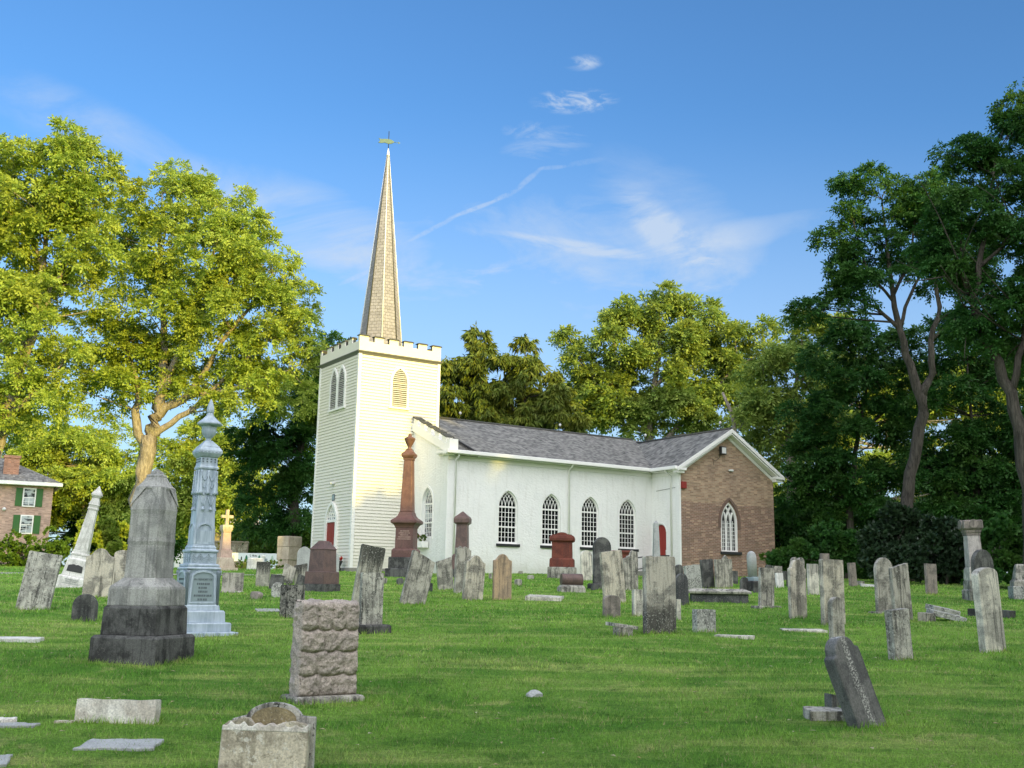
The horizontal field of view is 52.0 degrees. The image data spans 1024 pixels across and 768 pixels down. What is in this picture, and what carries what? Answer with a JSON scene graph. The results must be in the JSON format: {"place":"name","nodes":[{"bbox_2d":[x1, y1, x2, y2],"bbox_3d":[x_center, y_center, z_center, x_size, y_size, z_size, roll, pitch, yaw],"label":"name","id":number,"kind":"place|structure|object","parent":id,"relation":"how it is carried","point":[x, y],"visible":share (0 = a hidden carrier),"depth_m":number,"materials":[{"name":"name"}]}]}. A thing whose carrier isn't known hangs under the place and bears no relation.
{"place":"outdoors","nodes":[
{"label":"outdoors","id":0,"kind":"place"},
{"bbox_2d":[0,564,1023,767],"bbox_3d":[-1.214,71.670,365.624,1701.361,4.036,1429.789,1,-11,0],"label":"ground","id":1,"kind":"structure","parent":0,"point":[895,745],"depth_m":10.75,"materials":[{"name":"green plant"}]},
{"bbox_2d":[0,636,43,642],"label":"grave slab","id":2,"kind":"structure","parent":1,"relation":"on","point":[27,639],"depth_m":14.87,"materials":[{"name":"white stone"}]},
{"bbox_2d":[0,455,62,562],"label":"brick house","id":3,"kind":"structure","parent":1,"relation":"on","point":[26,495],"depth_m":82.73,"materials":[{"name":"red brick"}]},
{"bbox_2d":[12,515,40,533],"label":"window","id":4,"kind":"structure","parent":3,"relation":"in","point":[26,521],"depth_m":82.40,"materials":[{"name":"white paint"}]},
{"bbox_2d":[15,488,43,506],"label":"window","id":5,"kind":"structure","parent":3,"relation":"in","point":[30,495],"depth_m":82.78,"materials":[{"name":"white paint"}]},
{"bbox_2d":[0,526,73,566],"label":"hedge","id":6,"kind":"object","parent":1,"relation":"on","point":[16,549],"visible":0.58,"depth_m":42.90,"materials":[{"name":"green plant"}]},
{"bbox_2d":[15,551,62,609],"bbox_3d":[-9.241,3.930,20.482,0.621,1.264,0.100,11,-12,-7],"label":"headstone","id":7,"kind":"object","parent":1,"relation":"on","point":[39,579],"visible":0.84,"depth_m":20.45,"materials":[{"name":"stone"}]},
{"bbox_2d":[0,114,134,457],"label":"tree","id":8,"kind":"object","parent":1,"relation":"on","point":[62,211],"visible":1,"depth_m":47.82,"materials":[{"name":"green plant"}]},
{"bbox_2d":[1,413,139,541],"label":"tree","id":9,"kind":"object","parent":1,"relation":"on","point":[102,464],"visible":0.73,"depth_m":90.58,"materials":[{"name":"green plant"}]},
{"bbox_2d":[55,486,102,587],"bbox_3d":[-11.638,4.245,28.594,0.800,2.980,0.800,14,-11,-10],"label":"leaning obelisk","id":10,"kind":"object","parent":1,"relation":"on","point":[72,574],"visible":0.79,"depth_m":28.35,"materials":[{"name":"white stone"}]},
{"bbox_2d":[71,594,97,621],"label":"headstone","id":11,"kind":"object","parent":1,"relation":"on","point":[84,606],"visible":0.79,"depth_m":18.07,"materials":[{"name":"stone"}]},
{"bbox_2d":[82,548,114,596],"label":"headstone","id":12,"kind":"object","parent":1,"relation":"on","point":[98,573],"visible":0.78,"depth_m":25.01,"materials":[{"name":"stone"}]},
{"bbox_2d":[72,515,129,556],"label":"shrub","id":13,"kind":"object","parent":1,"relation":"on","point":[109,527],"visible":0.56,"depth_m":54.96,"materials":[{"name":"green plant"}]},
{"bbox_2d":[74,698,160,724],"bbox_3d":[-3.255,2.775,8.658,0.664,0.343,0.130,1,-17,1],"label":"headstone","id":14,"kind":"object","parent":1,"relation":"on","point":[129,710],"visible":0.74,"depth_m":8.62,"materials":[{"name":"white stone"}]},
{"bbox_2d":[73,738,163,750],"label":"grave slab","id":15,"kind":"structure","parent":1,"relation":"on","point":[96,744],"depth_m":7.69,"materials":[{"name":"grey stone"}]},
{"bbox_2d":[112,550,126,584],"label":"headstone","id":16,"kind":"object","parent":1,"relation":"on","point":[120,556],"visible":0.35,"depth_m":26.51,"materials":[{"name":"stone"}]},
{"bbox_2d":[88,469,194,665],"bbox_3d":[-4.502,2.324,13.031,0.900,2.535,0.900,-2,-11,13],"label":"stepped monument","id":17,"kind":"object","parent":1,"relation":"on","point":[144,618],"visible":0.98,"depth_m":12.79,"materials":[{"name":"grey stone"}]},
{"bbox_2d":[49,494,311,564],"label":"understorey trees","id":18,"kind":"object","parent":1,"relation":"on","point":[180,545],"visible":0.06,"depth_m":93.99,"materials":[{"name":"green plant"}]},
{"bbox_2d":[61,157,330,508],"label":"tree","id":19,"kind":"object","parent":1,"relation":"on","point":[241,258],"visible":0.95,"depth_m":52.53,"materials":[{"name":"green plant"}]},
{"bbox_2d":[121,415,280,542],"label":"tree","id":20,"kind":"object","parent":1,"relation":"on","point":[180,458],"visible":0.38,"depth_m":76.66,"materials":[{"name":"green plant"}]},
{"bbox_2d":[176,399,237,636],"bbox_3d":[-4.958,2.193,16.823,1.060,3.960,1.060,8,-13,-32],"label":"zinc monument","id":21,"kind":"object","parent":1,"relation":"on","point":[198,572],"visible":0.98,"depth_m":16.59,"materials":[{"name":"grey metal"}]},
{"bbox_2d":[216,510,237,570],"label":"cross monument","id":22,"kind":"object","parent":1,"relation":"on","point":[225,560],"visible":0.86,"depth_m":42.32,"materials":[{"name":"yellow stone"}]},
{"bbox_2d":[214,541,248,567],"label":"panelled wall","id":23,"kind":"structure","parent":1,"relation":"on","point":[237,547],"depth_m":61.07,"materials":[{"name":"yellow stone"}]},
{"bbox_2d":[220,573,243,592],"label":"headstone","id":24,"kind":"object","parent":1,"relation":"on","point":[232,582],"visible":0.72,"depth_m":26.70,"materials":[{"name":"grey stone"}]},
{"bbox_2d":[232,553,277,561],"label":"banner","id":25,"kind":"object","parent":1,"relation":"on","point":[244,556],"visible":0.63,"depth_m":53.25,"materials":[{"name":"fabric"}]},
{"bbox_2d":[255,561,270,586],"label":"headstone","id":26,"kind":"object","parent":1,"relation":"on","point":[262,573],"visible":0.81,"depth_m":30.73,"materials":[{"name":"stone"}]},
{"bbox_2d":[218,717,310,767],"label":"broken headstone","id":27,"kind":"object","parent":1,"relation":"on","point":[246,742],"visible":1,"depth_m":7.05,"materials":[{"name":"beige stone"}]},
{"bbox_2d":[231,530,305,553],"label":"shrub","id":28,"kind":"object","parent":1,"relation":"on","point":[253,548],"visible":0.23,"depth_m":64.97,"materials":[{"name":"green plant"}]},
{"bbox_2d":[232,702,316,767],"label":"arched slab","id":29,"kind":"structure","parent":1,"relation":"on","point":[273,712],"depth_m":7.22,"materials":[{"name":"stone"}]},
{"bbox_2d":[274,536,301,568],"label":"sandstone block monument","id":30,"kind":"object","parent":1,"relation":"on","point":[288,547],"visible":0.7,"depth_m":49.07,"materials":[{"name":"beige stone"}]},
{"bbox_2d":[220,329,357,549],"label":"tree","id":31,"kind":"object","parent":1,"relation":"on","point":[293,478],"visible":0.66,"depth_m":57.19,"materials":[{"name":"green plant"}]},
{"bbox_2d":[282,563,295,584],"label":"headstone","id":32,"kind":"object","parent":1,"relation":"on","point":[289,572],"visible":0.74,"depth_m":31.95,"materials":[{"name":"grey stone"}]},
{"bbox_2d":[279,585,304,617],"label":"headstone","id":33,"kind":"object","parent":1,"relation":"on","point":[290,595],"visible":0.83,"depth_m":19.77,"materials":[{"name":"black stone"}]},
{"bbox_2d":[297,547,309,570],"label":"headstone","id":34,"kind":"object","parent":1,"relation":"on","point":[303,555],"visible":0.53,"depth_m":38.43,"materials":[{"name":"grey stone"}]},
{"bbox_2d":[303,541,340,591],"bbox_3d":[-5.138,5.081,28.436,0.720,1.640,0.720,-5,-13,30],"label":"hipped monument","id":35,"kind":"object","parent":1,"relation":"on","point":[321,574],"visible":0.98,"depth_m":28.25,"materials":[{"name":"brown stone"}]},
{"bbox_2d":[281,598,364,704],"bbox_3d":[-1.809,2.632,10.138,0.700,1.104,0.420,8,-13,-31],"label":"granite block monument","id":36,"kind":"object","parent":1,"relation":"on","point":[324,654],"visible":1,"depth_m":10.02,"materials":[{"name":"grey stone"}]},
{"bbox_2d":[351,544,385,601],"bbox_3d":[-3.208,4.333,23.382,0.584,1.451,0.080,18,-18,-30],"label":"headstone","id":37,"kind":"object","parent":1,"relation":"on","point":[371,559],"visible":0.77,"depth_m":23.41,"materials":[{"name":"stone"}]},
{"bbox_2d":[358,573,391,634],"bbox_3d":[-2.255,3.555,16.768,0.636,1.069,0.270,8,-13,-32],"label":"headstone","id":38,"kind":"object","parent":1,"relation":"on","point":[371,601],"visible":0.72,"depth_m":16.73,"materials":[{"name":"stone"}]},
{"bbox_2d":[385,433,422,576],"bbox_3d":[-3.856,4.620,38.711,1.200,5.670,1.200,-1,-11,10],"label":"urn column monument","id":39,"kind":"object","parent":1,"relation":"on","point":[406,522],"visible":0.91,"depth_m":38.27,"materials":[{"name":"red stone"}]},
{"bbox_2d":[399,550,434,603],"bbox_3d":[-2.163,4.529,24.019,0.622,1.349,0.085,23,-21,-28],"label":"headstone","id":40,"kind":"object","parent":1,"relation":"on","point":[417,581],"visible":0.84,"depth_m":23.99,"materials":[{"name":"grey stone"}]},
{"bbox_2d":[436,557,453,589],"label":"headstone","id":41,"kind":"object","parent":1,"relation":"on","point":[444,570],"visible":0.83,"depth_m":30.30,"materials":[{"name":"grey stone"}]},
{"bbox_2d":[452,512,471,577],"bbox_3d":[-1.883,6.238,39.527,1.000,2.860,1.000,-1,-11,8],"label":"pointed obelisk","id":42,"kind":"object","parent":1,"relation":"on","point":[462,521],"visible":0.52,"depth_m":39.44,"materials":[{"name":"brown stone"}]},
{"bbox_2d":[453,546,470,593],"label":"headstone","id":43,"kind":"object","parent":1,"relation":"on","point":[462,555],"visible":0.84,"depth_m":28.45,"materials":[{"name":"grey stone"}]},
{"bbox_2d":[462,555,485,599],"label":"headstone","id":44,"kind":"object","parent":1,"relation":"on","point":[474,577],"visible":0.81,"depth_m":25.96,"materials":[{"name":"stone"}]},
{"bbox_2d":[492,554,511,599],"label":"headstone","id":45,"kind":"object","parent":1,"relation":"on","point":[502,577],"visible":0.83,"depth_m":26.31,"materials":[{"name":"orange stone"}]},
{"bbox_2d":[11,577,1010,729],"bbox_3d":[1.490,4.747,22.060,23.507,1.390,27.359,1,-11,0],"label":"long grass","id":46,"kind":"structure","parent":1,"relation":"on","point":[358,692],"depth_m":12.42,"materials":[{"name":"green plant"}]},
{"bbox_2d":[439,322,592,433],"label":"spruce clump","id":47,"kind":"object","parent":1,"relation":"on","point":[481,398],"visible":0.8,"depth_m":65.98,"materials":[{"name":"green plant"}]},
{"bbox_2d":[525,594,563,600],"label":"grave slab","id":48,"kind":"structure","parent":1,"relation":"on","point":[530,597],"depth_m":26.43,"materials":[{"name":"stone"}]},
{"bbox_2d":[310,137,784,576],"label":"church","id":49,"kind":"structure","parent":1,"relation":"on","point":[519,495],"depth_m":46.94,"materials":[{"name":"white paint"}]},
{"bbox_2d":[323,501,338,552],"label":"west door","id":50,"kind":"structure","parent":49,"relation":"in","point":[331,526],"depth_m":45.75,"materials":[{"name":"white paint"}]},
{"bbox_2d":[327,368,337,412],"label":"louvre window","id":51,"kind":"structure","parent":49,"relation":"in","point":[332,389],"depth_m":47.35,"materials":[{"name":"white paint"}]},
{"bbox_2d":[335,365,346,409],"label":"louvre window","id":52,"kind":"structure","parent":49,"relation":"in","point":[342,384],"depth_m":46.61,"materials":[{"name":"white paint"}]},
{"bbox_2d":[388,366,409,409],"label":"louvre window","id":53,"kind":"structure","parent":49,"relation":"in","point":[394,394],"depth_m":46.30,"materials":[{"name":"white paint"}]},
{"bbox_2d":[423,489,431,537],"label":"window","id":54,"kind":"structure","parent":49,"relation":"in","point":[427,524],"depth_m":44.73,"materials":[{"name":"white paint"}]},
{"bbox_2d":[496,491,519,546],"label":"window","id":55,"kind":"structure","parent":49,"relation":"in","point":[507,513],"depth_m":44.91,"materials":[{"name":"white paint"}]},
{"bbox_2d":[540,494,559,547],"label":"window","id":56,"kind":"structure","parent":49,"relation":"in","point":[550,508],"depth_m":46.14,"materials":[{"name":"white paint"}]},
{"bbox_2d":[580,497,597,549],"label":"window","id":57,"kind":"structure","parent":49,"relation":"in","point":[589,533],"depth_m":47.28,"materials":[{"name":"white paint"}]},
{"bbox_2d":[618,500,638,551],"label":"window","id":58,"kind":"structure","parent":49,"relation":"in","point":[627,512],"depth_m":48.45,"materials":[{"name":"white paint"}]},
{"bbox_2d":[718,498,741,554],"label":"gable window","id":59,"kind":"structure","parent":49,"relation":"in","point":[727,520],"depth_m":49.28,"materials":[{"name":"white paint"}]},
{"bbox_2d":[547,532,576,577],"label":"red pedestal monument","id":60,"kind":"object","parent":1,"relation":"on","point":[561,560],"visible":0.94,"depth_m":40.09,"materials":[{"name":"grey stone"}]},
{"bbox_2d":[557,574,585,592],"bbox_3d":[1.693,5.759,30.022,0.757,0.653,0.478,3,-11,-11],"label":"barrel gravestone","id":61,"kind":"object","parent":1,"relation":"on","point":[571,582],"visible":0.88,"depth_m":29.87,"materials":[{"name":"brown stone"}]},
{"bbox_2d":[580,550,591,579],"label":"headstone","id":62,"kind":"object","parent":1,"relation":"on","point":[586,563],"visible":0.75,"depth_m":38.75,"materials":[{"name":"stone"}]},
{"bbox_2d":[587,537,610,589],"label":"headstone","id":63,"kind":"object","parent":1,"relation":"on","point":[601,544],"visible":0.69,"depth_m":31.44,"materials":[{"name":"stone"}]},
{"bbox_2d":[602,595,620,616],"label":"headstone","id":64,"kind":"object","parent":1,"relation":"on","point":[611,605],"visible":0.79,"depth_m":21.23,"materials":[{"name":"grey stone"}]},
{"bbox_2d":[599,550,625,602],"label":"headstone","id":65,"kind":"object","parent":1,"relation":"on","point":[612,573],"visible":0.81,"depth_m":25.50,"materials":[{"name":"stone"}]},
{"bbox_2d":[623,550,637,590],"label":"headstone","id":66,"kind":"object","parent":1,"relation":"on","point":[630,564],"visible":0.76,"depth_m":31.96,"materials":[{"name":"grey stone"}]},
{"bbox_2d":[632,589,642,615],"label":"headstone","id":67,"kind":"object","parent":1,"relation":"on","point":[637,601],"visible":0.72,"depth_m":21.69,"materials":[{"name":"stone"}]},
{"bbox_2d":[652,521,659,556],"bbox_3d":[5.433,6.398,39.520,0.520,2.500,0.520,2,-11,-6],"label":"slim obelisk","id":68,"kind":"object","parent":1,"relation":"on","point":[656,546],"visible":0.24,"depth_m":39.53,"materials":[{"name":"grey stone"}]},
{"bbox_2d":[642,556,675,634],"bbox_3d":[2.439,3.571,17.377,0.648,1.418,0.100,7,-13,-33],"label":"headstone","id":69,"kind":"object","parent":1,"relation":"on","point":[659,593],"visible":0.89,"depth_m":17.33,"materials":[{"name":"grey stone"}]},
{"bbox_2d":[546,280,787,440],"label":"tree","id":70,"kind":"object","parent":1,"relation":"on","point":[608,396],"visible":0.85,"depth_m":70.54,"materials":[{"name":"green plant"}]},
{"bbox_2d":[676,573,688,605],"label":"headstone","id":71,"kind":"object","parent":1,"relation":"on","point":[682,593],"visible":0.69,"depth_m":25.03,"materials":[{"name":"grey stone"}]},
{"bbox_2d":[683,564,701,588],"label":"headstone","id":72,"kind":"object","parent":1,"relation":"on","point":[692,573],"visible":0.79,"depth_m":33.31,"materials":[{"name":"stone"}]},
{"bbox_2d":[692,609,715,632],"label":"headstone","id":73,"kind":"object","parent":1,"relation":"on","point":[702,619],"visible":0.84,"depth_m":17.86,"materials":[{"name":"stone"}]},
{"bbox_2d":[699,559,714,587],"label":"headstone","id":74,"kind":"object","parent":1,"relation":"on","point":[707,572],"visible":0.86,"depth_m":34.39,"materials":[{"name":"stone"}]},
{"bbox_2d":[688,588,751,602],"bbox_3d":[5.216,5.479,26.593,1.592,0.580,0.912,0,-11,6],"label":"ledger tomb","id":75,"kind":"object","parent":1,"relation":"on","point":[717,595],"visible":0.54,"depth_m":26.24,"materials":[{"name":"white stone"}]},
{"bbox_2d":[714,559,732,588],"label":"headstone","id":76,"kind":"object","parent":1,"relation":"on","point":[723,575],"visible":0.87,"depth_m":34.39,"materials":[{"name":"grey stone"}]},
{"bbox_2d":[746,551,757,592],"bbox_3d":[7.383,5.840,32.113,0.480,1.440,0.480,8,-13,-32],"label":"gravestone","id":77,"kind":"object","parent":1,"relation":"on","point":[752,582],"depth_m":31.99,"materials":[{"name":"stone"}]},
{"bbox_2d":[751,567,780,608],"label":"headstone","id":78,"kind":"object","parent":1,"relation":"on","point":[765,586],"visible":0.77,"depth_m":24.09,"materials":[{"name":"grey stone"}]},
{"bbox_2d":[722,310,866,516],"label":"tree","id":79,"kind":"object","parent":1,"relation":"on","point":[775,365],"visible":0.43,"depth_m":58.26,"materials":[{"name":"green plant"}]},
{"bbox_2d":[787,560,806,618],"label":"headstone","id":80,"kind":"object","parent":1,"relation":"on","point":[797,592],"visible":0.87,"depth_m":21.35,"materials":[{"name":"stone"}]},
{"bbox_2d":[806,564,818,594],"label":"headstone","id":81,"kind":"object","parent":1,"relation":"on","point":[813,579],"visible":0.81,"depth_m":31.09,"materials":[{"name":"stone"}]},
{"bbox_2d":[765,518,872,575],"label":"shrub","id":82,"kind":"object","parent":1,"relation":"on","point":[843,546],"visible":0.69,"depth_m":45.12,"materials":[{"name":"green plant"}]},
{"bbox_2d":[803,706,844,720],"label":"footing block","id":83,"kind":"structure","parent":1,"relation":"on","point":[815,713],"depth_m":9.37,"materials":[{"name":"grey stone"}]},
{"bbox_2d":[819,559,845,624],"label":"headstone","id":84,"kind":"object","parent":1,"relation":"on","point":[831,577],"visible":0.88,"depth_m":20.32,"materials":[{"name":"stone"}]},
{"bbox_2d":[828,597,844,638],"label":"headstone","id":85,"kind":"object","parent":1,"relation":"on","point":[836,616],"visible":0.74,"depth_m":16.58,"materials":[{"name":"grey stone"}]},
{"bbox_2d":[769,315,941,578],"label":"tree","id":86,"kind":"object","parent":1,"relation":"on","point":[811,482],"visible":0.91,"depth_m":52.09,"materials":[{"name":"green plant"}]},
{"bbox_2d":[824,636,886,728],"bbox_3d":[2.994,2.678,9.175,0.349,0.958,0.130,-15,-7,-35],"label":"headstone","id":87,"kind":"object","parent":1,"relation":"on","point":[852,685],"visible":0.85,"depth_m":9.12,"materials":[{"name":"stone"}]},
{"bbox_2d":[868,558,891,613],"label":"headstone","id":88,"kind":"object","parent":1,"relation":"on","point":[883,602],"visible":0.56,"depth_m":23.55,"materials":[{"name":"grey stone"}]},
{"bbox_2d":[778,159,1006,581],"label":"tree","id":89,"kind":"object","parent":1,"relation":"on","point":[849,277],"visible":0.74,"depth_m":45.42,"materials":[{"name":"green plant"}]},
{"bbox_2d":[773,492,1021,580],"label":"undergrowth","id":90,"kind":"object","parent":1,"relation":"on","point":[785,531],"visible":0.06,"depth_m":56.25,"materials":[{"name":"green plant"}]},
{"bbox_2d":[771,352,1023,525],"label":"woodland trees","id":91,"kind":"object","parent":1,"relation":"on","point":[934,419],"visible":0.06,"depth_m":85.28,"materials":[{"name":"green plant"}]},
{"bbox_2d":[854,500,941,576],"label":"shrub","id":92,"kind":"object","parent":1,"relation":"on","point":[892,533],"visible":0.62,"depth_m":41.45,"materials":[{"name":"green plant"}]},
{"bbox_2d":[884,608,912,660],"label":"headstone","id":93,"kind":"object","parent":1,"relation":"on","point":[898,632],"visible":0.84,"depth_m":14.28,"materials":[{"name":"stone"}]},
{"bbox_2d":[888,563,912,620],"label":"headstone","id":94,"kind":"object","parent":1,"relation":"on","point":[899,582],"visible":0.77,"depth_m":21.41,"materials":[{"name":"grey stone"}]},
{"bbox_2d":[896,512,964,583],"bbox_3d":[16.156,6.403,39.659,3.249,3.098,2.433,1,-11,0],"label":"shrub","id":95,"kind":"object","parent":1,"relation":"on","point":[950,563],"visible":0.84,"depth_m":39.33,"materials":[{"name":"green plant"}]},
{"bbox_2d":[924,564,937,594],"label":"headstone","id":96,"kind":"object","parent":1,"relation":"on","point":[930,574],"visible":0.9,"depth_m":31.64,"materials":[{"name":"grey stone"}]},
{"bbox_2d":[891,306,1023,548],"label":"tree","id":97,"kind":"object","parent":1,"relation":"on","point":[958,467],"visible":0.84,"depth_m":49.73,"materials":[{"name":"green plant"}]},
{"bbox_2d":[895,77,1023,563],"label":"tree","id":98,"kind":"object","parent":1,"relation":"on","point":[984,328],"visible":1,"depth_m":36.32,"materials":[{"name":"green plant"}]},
{"bbox_2d":[958,519,982,600],"bbox_3d":[13.043,5.110,29.609,0.640,2.545,0.640,-2,-11,4],"label":"capped monument","id":99,"kind":"object","parent":1,"relation":"on","point":[970,530],"visible":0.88,"depth_m":29.56,"materials":[{"name":"grey stone"}]},
{"bbox_2d":[971,549,993,573],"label":"headstone","id":100,"kind":"object","parent":1,"relation":"on","point":[980,558],"visible":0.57,"depth_m":28.38,"materials":[{"name":"stone"}]},
{"bbox_2d":[971,567,1005,652],"bbox_3d":[7.162,3.467,15.761,0.514,1.405,0.120,2,-10,-33],"label":"headstone","id":101,"kind":"object","parent":1,"relation":"on","point":[988,609],"visible":0.85,"depth_m":15.69,"materials":[{"name":"stone"}]},
{"bbox_2d":[960,512,1022,584],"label":"shrub","id":102,"kind":"object","parent":1,"relation":"on","point":[1005,551],"visible":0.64,"depth_m":37.50,"materials":[{"name":"green plant"}]},
{"bbox_2d":[1008,564,1023,598],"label":"sloped monument","id":103,"kind":"object","parent":1,"relation":"on","point":[1016,589],"visible":0.84,"depth_m":30.49,"materials":[{"name":"stone"}]},
{"bbox_2d":[0,0,1023,572],"label":"sky","id":104,"kind":"structure","parent":0,"point":[552,160],"materials":[{"name":"blue"}]},
{"bbox_2d":[926,608,966,621],"bbox_3d":[8.939,4.774,21.645,0.725,0.110,0.483,13,-5,2],"label":"broken slab","id":105,"kind":"object","parent":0,"point":[945,615],"depth_m":21.44,"materials":[{"name":"stone"}]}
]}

